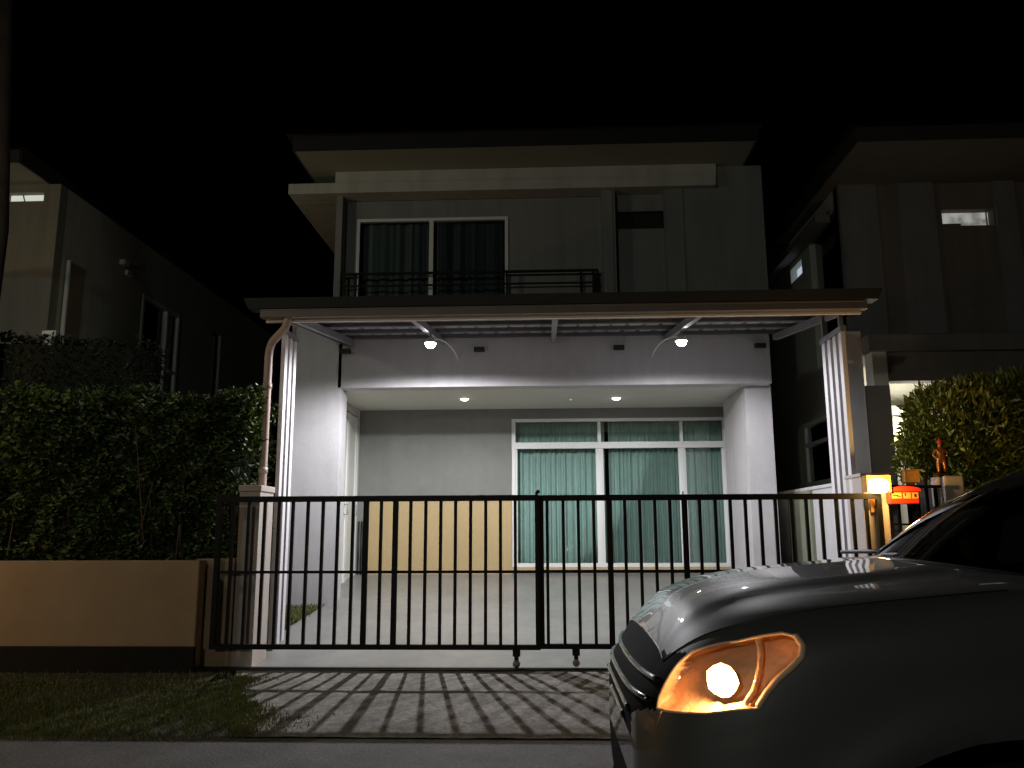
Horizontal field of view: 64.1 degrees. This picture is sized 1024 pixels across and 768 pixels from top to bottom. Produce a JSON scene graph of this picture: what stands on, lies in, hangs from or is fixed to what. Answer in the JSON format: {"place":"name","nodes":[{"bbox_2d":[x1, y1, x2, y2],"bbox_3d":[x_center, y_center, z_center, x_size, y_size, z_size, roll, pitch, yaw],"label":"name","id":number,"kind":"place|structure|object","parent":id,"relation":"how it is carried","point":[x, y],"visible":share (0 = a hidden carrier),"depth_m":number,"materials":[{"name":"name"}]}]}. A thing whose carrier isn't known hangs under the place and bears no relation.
{"place":"outdoors","nodes":[
{"label":"outdoors","id":0,"kind":"place"},
{"bbox_2d":[0,147,281,481],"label":"neighbour house","id":1,"kind":"structure","parent":0,"point":[79,263],"depth_m":14.22,"materials":[{"name":"grey paint"}]},
{"bbox_2d":[11,195,43,201],"bbox_3d":[-7.593,-2.900,12.876,0.606,0.152,0.047,-1,-10,2],"label":"lit window","id":2,"kind":"structure","parent":1,"relation":"in","point":[31,197],"depth_m":12.89,"materials":[{"name":"white glass"}]},
{"bbox_2d":[139,294,180,404],"bbox_3d":[-6.966,-0.539,15.908,0.220,2.045,1.558,-1,-10,2],"label":"side window","id":3,"kind":"structure","parent":1,"relation":"in","point":[159,323],"depth_m":16.19,"materials":[{"name":"black glass"}]},
{"bbox_2d":[209,334,216,416],"bbox_3d":[-6.868,-0.108,18.579,0.020,2.145,0.461,-1,-10,2],"label":"narrow window","id":4,"kind":"structure","parent":1,"relation":"in","point":[214,341],"depth_m":18.74,"materials":[{"name":"black glass"}]},
{"bbox_2d":[266,603,324,643],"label":"grass","id":5,"kind":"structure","parent":0,"point":[294,615],"depth_m":10.25,"materials":[{"name":"green plant"}]},
{"bbox_2d":[0,538,610,739],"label":"ground","id":6,"kind":"structure","parent":0,"point":[106,678],"depth_m":6.95,"materials":[{"name":"soil"}]},
{"bbox_2d":[0,0,13,297],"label":"street tree","id":7,"kind":"object","parent":6,"relation":"on","point":[6,29],"visible":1,"depth_m":10.36,"materials":[{"name":"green plant"}]},
{"bbox_2d":[42,330,60,344],"bbox_3d":[-5.875,1.211,10.110,0.180,3.824,0.100,-1,-10,2],"label":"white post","id":8,"kind":"object","parent":6,"relation":"on","point":[56,333],"visible":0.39,"depth_m":10.39,"materials":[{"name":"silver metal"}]},
{"bbox_2d":[0,329,168,420],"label":"clipped hedge","id":9,"kind":"object","parent":6,"relation":"on","point":[122,365],"visible":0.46,"depth_m":10.08,"materials":[{"name":"green plant"}]},
{"bbox_2d":[0,558,235,694],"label":"garden wall","id":10,"kind":"structure","parent":6,"relation":"on","point":[110,616],"depth_m":7.78,"materials":[{"name":"beige paint"}]},
{"bbox_2d":[0,380,278,578],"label":"leafy hedge","id":11,"kind":"object","parent":6,"relation":"on","point":[84,483],"visible":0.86,"depth_m":8.52,"materials":[{"name":"green plant"}]},
{"bbox_2d":[0,669,334,741],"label":"verge grass","id":12,"kind":"structure","parent":6,"relation":"on","point":[235,706],"depth_m":6.59,"materials":[{"name":"green plant"}]},
{"bbox_2d":[231,485,274,666],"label":"gate pillar","id":13,"kind":"structure","parent":6,"relation":"on","point":[249,658],"depth_m":7.98,"materials":[{"name":"white paint"}]},
{"bbox_2d":[229,670,610,738],"bbox_3d":[0.602,2.595,6.701,6.420,0.222,1.570,-1,-10,2],"label":"concrete apron","id":14,"kind":"object","parent":6,"relation":"on","point":[478,704],"visible":0.41,"depth_m":6.67,"materials":[{"name":"grey concrete"}]},
{"bbox_2d":[285,123,780,606],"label":"two storey house","id":15,"kind":"structure","parent":6,"relation":"on","point":[651,208],"depth_m":11.59,"materials":[{"name":"white paint"}]},
{"bbox_2d":[341,411,349,583],"bbox_3d":[-2.528,1.751,12.133,0.127,2.753,0.540,-1,-10,2],"label":"door","id":16,"kind":"structure","parent":15,"relation":"in","point":[345,506],"depth_m":12.34,"materials":[{"name":"white paint"}]},
{"bbox_2d":[344,413,357,581],"bbox_3d":[-2.504,1.850,12.684,0.127,2.753,0.540,-1,-10,2],"label":"door","id":17,"kind":"structure","parent":15,"relation":"in","point":[353,422],"depth_m":12.73,"materials":[{"name":"white paint"}]},
{"bbox_2d":[356,216,507,295],"bbox_3d":[-1.143,-1.770,11.692,2.181,1.254,0.075,-1,-10,2],"label":"balcony door","id":18,"kind":"structure","parent":15,"relation":"in","point":[431,221],"depth_m":11.74,"materials":[{"name":"white metal"}]},
{"bbox_2d":[511,417,730,566],"bbox_3d":[1.705,1.700,12.949,3.419,2.332,0.097,-1,-10,2],"label":"sliding window","id":19,"kind":"structure","parent":15,"relation":"in","point":[681,445],"depth_m":12.99,"materials":[{"name":"white metal"}]},
{"bbox_2d":[617,211,663,228],"bbox_3d":[1.829,-2.324,11.623,0.655,0.259,0.040,-1,-10,2],"label":"slot window","id":20,"kind":"structure","parent":15,"relation":"in","point":[630,219],"depth_m":11.63,"materials":[{"name":"black glass"}]},
{"bbox_2d":[777,475,898,563],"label":"boundary wall","id":21,"kind":"structure","parent":6,"relation":"on","point":[800,531],"depth_m":10.48,"materials":[{"name":"white paint"}]},
{"bbox_2d":[765,120,1023,530],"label":"neighbour house","id":22,"kind":"structure","parent":6,"relation":"on","point":[921,225],"depth_m":11.92,"materials":[{"name":"beige paint"}]},
{"bbox_2d":[797,266,801,276],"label":"lit window","id":23,"kind":"structure","parent":22,"relation":"in","point":[799,271],"depth_m":14.46,"materials":[{"name":"white glass"}]},
{"bbox_2d":[803,415,831,486],"bbox_3d":[4.978,1.097,13.209,0.095,1.055,1.281,-1,-10,2],"label":"side window","id":24,"kind":"structure","parent":22,"relation":"in","point":[816,442],"depth_m":13.35,"materials":[{"name":"black glass"}]},
{"bbox_2d":[815,212,839,333],"bbox_3d":[5.004,-1.491,12.705,0.020,2.300,1.369,-1,-10,2],"label":"dark window","id":25,"kind":"structure","parent":22,"relation":"in","point":[825,242],"depth_m":12.92,"materials":[{"name":"black glass"}]},
{"bbox_2d":[942,211,988,225],"bbox_3d":[6.718,-2.433,12.169,0.744,0.254,0.070,-1,-10,2],"label":"lit slot window","id":26,"kind":"structure","parent":22,"relation":"in","point":[948,219],"depth_m":12.20,"materials":[{"name":"beige glass"}]},
{"bbox_2d":[889,365,1023,490],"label":"bushy shrub","id":27,"kind":"object","parent":6,"relation":"on","point":[978,431],"visible":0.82,"depth_m":8.97,"materials":[{"name":"green plant"}]},
{"bbox_2d":[0,736,612,767],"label":"street","id":28,"kind":"structure","parent":0,"point":[204,752],"depth_m":5.59,"materials":[{"name":"grey asphalt"}]},
{"bbox_2d":[607,467,1023,767],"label":"parked car","id":29,"kind":"object","parent":28,"relation":"on","point":[904,648],"visible":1,"depth_m":2.48,"materials":[{"name":"grey paint"}]},
{"bbox_2d":[256,574,700,667],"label":"carport floor","id":30,"kind":"structure","parent":0,"point":[526,630],"depth_m":9.65,"materials":[{"name":"concrete"}]},
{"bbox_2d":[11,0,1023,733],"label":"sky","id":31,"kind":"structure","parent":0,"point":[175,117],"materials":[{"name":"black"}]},
{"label":"carport base","id":32,"kind":"structure","parent":0,"visible":0},
{"bbox_2d":[244,288,882,650],"bbox_3d":[0.535,0.987,9.396,6.459,4.006,2.894,-1,-10,2],"label":"carport canopy","id":33,"kind":"object","parent":32,"relation":"on","point":[347,320],"visible":0.86,"depth_m":8.47,"materials":[{"name":"metal"}]},
{"bbox_2d":[424,334,458,359],"bbox_3d":[-0.885,-0.469,10.521,0.153,0.280,1.349,-2,-10,10],"label":"spotlight","id":34,"kind":"object","parent":33,"relation":"attached to","point":[430,342],"visible":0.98,"depth_m":9.90,"materials":[{"name":"white metal"}]},
{"bbox_2d":[651,331,687,357],"bbox_3d":[1.977,-0.493,10.399,0.153,0.296,1.349,1,-10,-5],"label":"spotlight","id":35,"kind":"object","parent":33,"relation":"attached to","point":[681,340],"visible":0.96,"depth_m":9.77,"materials":[{"name":"white metal"}]},
{"bbox_2d":[844,473,890,556],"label":"lantern pillar","id":36,"kind":"structure","parent":32,"relation":"on","point":[859,514],"depth_m":7.89,"materials":[{"name":"white paint"}]},
{"bbox_2d":[870,499,875,512],"bbox_3d":[3.482,1.167,7.832,0.090,0.130,0.040,-1,-10,2],"label":"doorbell","id":37,"kind":"object","parent":36,"relation":"attached to","point":[872,506],"visible":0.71,"depth_m":7.83,"materials":[{"name":"orange plastic"}]},
{"bbox_2d":[861,475,891,492],"bbox_3d":[3.484,0.955,7.787,0.224,0.170,0.204,-1,-10,2],"label":"gate lantern","id":38,"kind":"object","parent":36,"relation":"attached to","point":[878,485],"visible":1,"depth_m":7.75,"materials":[{"name":"yellow"}]},
{"bbox_2d":[886,486,920,503],"bbox_3d":[3.735,1.066,7.835,0.303,0.166,0.150,-1,-10,2],"label":"mailbox","id":39,"kind":"object","parent":36,"relation":"attached to","point":[903,495],"visible":0.93,"depth_m":7.77,"materials":[{"name":"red metal"}]},
{"bbox_2d":[898,469,920,522],"bbox_3d":[3.970,1.731,8.005,0.170,1.777,0.120,-1,-10,2],"label":"orange box","id":40,"kind":"object","parent":32,"relation":"on","point":[910,476],"visible":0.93,"depth_m":8.10,"materials":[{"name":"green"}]},
{"bbox_2d":[891,475,940,533],"bbox_3d":[3.934,1.734,7.854,0.490,1.717,0.036,-1,-10,2],"label":"barred fence","id":41,"kind":"object","parent":32,"relation":"on","point":[925,486],"visible":0.2,"depth_m":7.95,"materials":[{"name":"black metal"}]},
{"bbox_2d":[915,481,932,516],"bbox_3d":[4.354,1.843,8.385,0.275,1.688,0.020,-1,-10,2],"label":"white slat screen","id":42,"kind":"object","parent":32,"relation":"on","point":[922,502],"visible":0.09,"depth_m":8.49,"materials":[{"name":"white metal"}]},
{"bbox_2d":[931,476,964,508],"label":"statue pillar","id":43,"kind":"structure","parent":32,"relation":"on","point":[951,487],"depth_m":8.08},
{"bbox_2d":[932,438,952,476],"bbox_3d":[4.320,0.732,8.241,0.180,0.393,0.180,-1,-10,2],"label":"figurine","id":44,"kind":"object","parent":43,"relation":"on","point":[940,451],"visible":1,"depth_m":8.22,"materials":[{"name":"brown metal"}]},
{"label":"gate threshold","id":45,"kind":"structure","parent":0,"visible":0},
{"bbox_2d":[194,666,608,675],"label":"gate track","id":46,"kind":"structure","parent":45,"relation":"on","point":[220,669],"depth_m":7.59,"materials":[{"name":"grey metal"}]},
{"bbox_2d":[209,495,540,667],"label":"sliding gate","id":47,"kind":"structure","parent":46,"relation":"on","point":[515,647],"depth_m":7.78,"materials":[{"name":"black metal"}]},
{"bbox_2d":[535,490,539,638],"bbox_3d":[0.248,1.688,7.709,0.042,1.377,0.041,9,-14,-42],"label":"gate post","id":48,"kind":"object","parent":47,"relation":"attached to","point":[537,566],"visible":1,"depth_m":7.70,"materials":[{"name":"black metal"}]},
{"bbox_2d":[539,493,885,666],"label":"sliding gate","id":49,"kind":"structure","parent":45,"relation":"on","point":[686,571],"depth_m":7.76,"materials":[{"name":"black metal"}]}
]}

